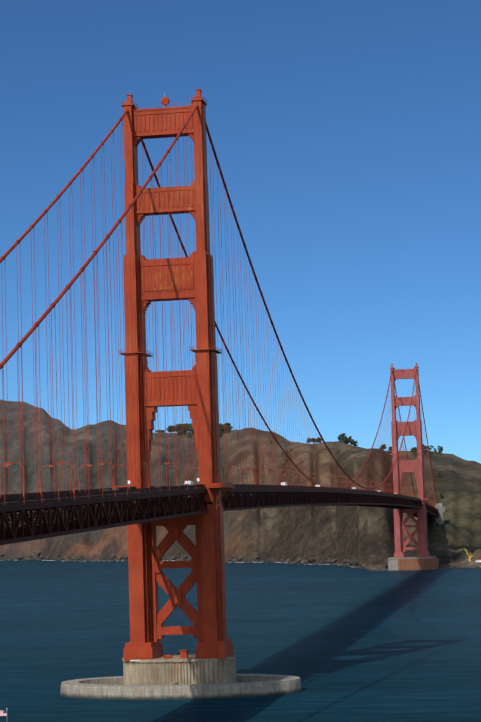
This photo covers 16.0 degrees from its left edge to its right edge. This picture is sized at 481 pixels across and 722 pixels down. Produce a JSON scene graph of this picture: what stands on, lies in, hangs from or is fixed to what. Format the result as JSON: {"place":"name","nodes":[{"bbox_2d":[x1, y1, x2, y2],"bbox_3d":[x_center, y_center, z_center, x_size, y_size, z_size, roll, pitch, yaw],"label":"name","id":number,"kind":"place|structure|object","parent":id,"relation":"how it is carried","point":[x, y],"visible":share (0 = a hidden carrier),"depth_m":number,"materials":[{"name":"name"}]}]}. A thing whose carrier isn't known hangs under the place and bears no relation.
{"place":"outdoors","nodes":[
{"label":"outdoors","id":0,"kind":"place"},
{"bbox_2d":[0,710,6,715],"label":"flag","id":1,"kind":"object","parent":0,"point":[3,714],"depth_m":284.83,"materials":[{"name":"white fabric"}]},
{"bbox_2d":[0,560,480,721],"bbox_3d":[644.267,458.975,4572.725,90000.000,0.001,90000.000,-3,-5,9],"label":"water","id":2,"kind":"structure","parent":0,"point":[348,644],"depth_m":899.37,"materials":[{"name":"blue liquid"}]},
{"bbox_2d":[60,654,301,699],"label":"pier","id":3,"kind":"structure","parent":2,"relation":"in","point":[177,677],"depth_m":632.16,"materials":[{"name":"concrete"}]},
{"bbox_2d":[113,88,234,660],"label":"tower","id":4,"kind":"structure","parent":3,"relation":"on","point":[149,630],"depth_m":646.81,"materials":[{"name":"red metal"}]},
{"bbox_2d":[136,180,194,226],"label":"tower crossbeam","id":5,"kind":"object","parent":4,"relation":"attached to","point":[162,196],"visible":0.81,"depth_m":657.06,"materials":[{"name":"red metal"}]},
{"bbox_2d":[161,97,169,106],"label":"beacon","id":6,"kind":"object","parent":4,"relation":"on","point":[165,100],"visible":0.94,"depth_m":661.51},
{"bbox_2d":[141,266,192,290],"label":"crossbeam panel","id":7,"kind":"object","parent":4,"relation":"attached to","point":[176,274],"visible":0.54,"depth_m":653.74,"materials":[{"name":"red metal"}]},
{"bbox_2d":[0,104,437,503],"bbox_3d":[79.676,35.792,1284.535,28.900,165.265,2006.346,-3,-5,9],"label":"cables","id":8,"kind":"object","parent":4,"relation":"attached to","point":[52,305],"visible":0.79,"depth_m":660.40,"materials":[{"name":"paint"}]},
{"bbox_2d":[0,117,438,507],"bbox_3d":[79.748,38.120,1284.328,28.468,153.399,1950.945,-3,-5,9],"label":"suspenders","id":9,"kind":"object","parent":8,"relation":"hanging from","point":[399,443],"visible":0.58,"depth_m":612.15,"materials":[{"name":"red metal"}]},
{"bbox_2d":[0,484,438,544],"bbox_3d":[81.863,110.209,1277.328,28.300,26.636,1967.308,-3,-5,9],"label":"steel deck","id":10,"kind":"object","parent":9,"relation":"hanging from","point":[253,497],"visible":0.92,"depth_m":547.52,"materials":[{"name":"paint"}]},
{"bbox_2d":[103,481,396,493],"bbox_3d":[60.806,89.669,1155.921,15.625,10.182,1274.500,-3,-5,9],"label":"vehicles","id":11,"kind":"object","parent":10,"relation":"on","point":[191,483],"depth_m":711.66,"materials":[{"name":"white metal"}]},
{"bbox_2d":[123,650,234,659],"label":"pier fittings","id":12,"kind":"object","parent":3,"relation":"on","point":[183,653],"visible":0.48,"depth_m":636.37,"materials":[{"name":"metal"}]},
{"bbox_2d":[45,560,328,564],"bbox_3d":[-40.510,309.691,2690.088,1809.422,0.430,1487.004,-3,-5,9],"label":"surf","id":13,"kind":"structure","parent":2,"relation":"on","point":[234,562],"depth_m":2383.19,"materials":[{"name":"white liquid"}]},
{"bbox_2d":[0,399,480,566],"bbox_3d":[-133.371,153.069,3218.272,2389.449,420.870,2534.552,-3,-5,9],"label":"hills","id":14,"kind":"structure","parent":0,"point":[358,534],"depth_m":2602.83,"materials":[{"name":"brown soil"}]},
{"bbox_2d":[0,550,478,570],"bbox_3d":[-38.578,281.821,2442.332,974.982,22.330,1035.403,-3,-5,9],"label":"shore rocks","id":15,"kind":"object","parent":14,"relation":"on","point":[370,567],"visible":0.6,"depth_m":2235.19,"materials":[{"name":"brown stone"}]},
{"bbox_2d":[156,428,453,498],"bbox_3d":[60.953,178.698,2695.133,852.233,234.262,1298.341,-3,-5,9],"label":"tree trunks","id":16,"kind":"object","parent":14,"relation":"on","point":[308,442],"visible":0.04,"depth_m":3097.72,"materials":[{"name":"brown plant"}]},
{"bbox_2d":[87,423,453,542],"bbox_3d":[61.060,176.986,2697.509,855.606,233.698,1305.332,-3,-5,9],"label":"trees","id":17,"kind":"object","parent":16,"relation":"on","point":[344,438],"visible":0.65,"depth_m":2787.43,"materials":[{"name":"green plant"}]},
{"bbox_2d":[388,503,444,570],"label":"concrete pier","id":18,"kind":"structure","parent":14,"relation":"on","point":[392,563],"depth_m":1890.65,"materials":[{"name":"grey concrete"}]},
{"bbox_2d":[390,362,429,557],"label":"tower","id":19,"kind":"structure","parent":18,"relation":"on","point":[414,466],"depth_m":1904.43,"materials":[{"name":"red metal"}]},
{"bbox_2d":[395,395,415,409],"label":"tower crossbeam","id":20,"kind":"object","parent":19,"relation":"attached to","point":[402,401],"visible":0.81,"depth_m":1914.79,"materials":[{"name":"red metal"}]},
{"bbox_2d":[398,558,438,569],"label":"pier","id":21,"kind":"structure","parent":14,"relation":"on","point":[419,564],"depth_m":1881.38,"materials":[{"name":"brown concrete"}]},
{"bbox_2d":[461,557,480,567],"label":"lime point rock","id":22,"kind":"object","parent":14,"relation":"on","point":[473,563],"visible":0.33,"depth_m":1897.19,"materials":[{"name":"grey stone"}]},
{"bbox_2d":[0,0,480,463],"label":"sky","id":23,"kind":"structure","parent":0,"point":[345,134],"materials":[{"name":"blue"}]},
{"bbox_3d":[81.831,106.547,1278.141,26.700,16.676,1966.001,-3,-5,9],"label":"deck road","id":24,"kind":"structure","parent":0,"visible":0},
{"bbox_2d":[1,462,435,502],"bbox_3d":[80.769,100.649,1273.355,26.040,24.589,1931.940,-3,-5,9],"label":"lamps","id":25,"kind":"object","parent":24,"relation":"on","point":[6,464],"visible":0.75,"depth_m":727.08,"materials":[{"name":"red metal"}]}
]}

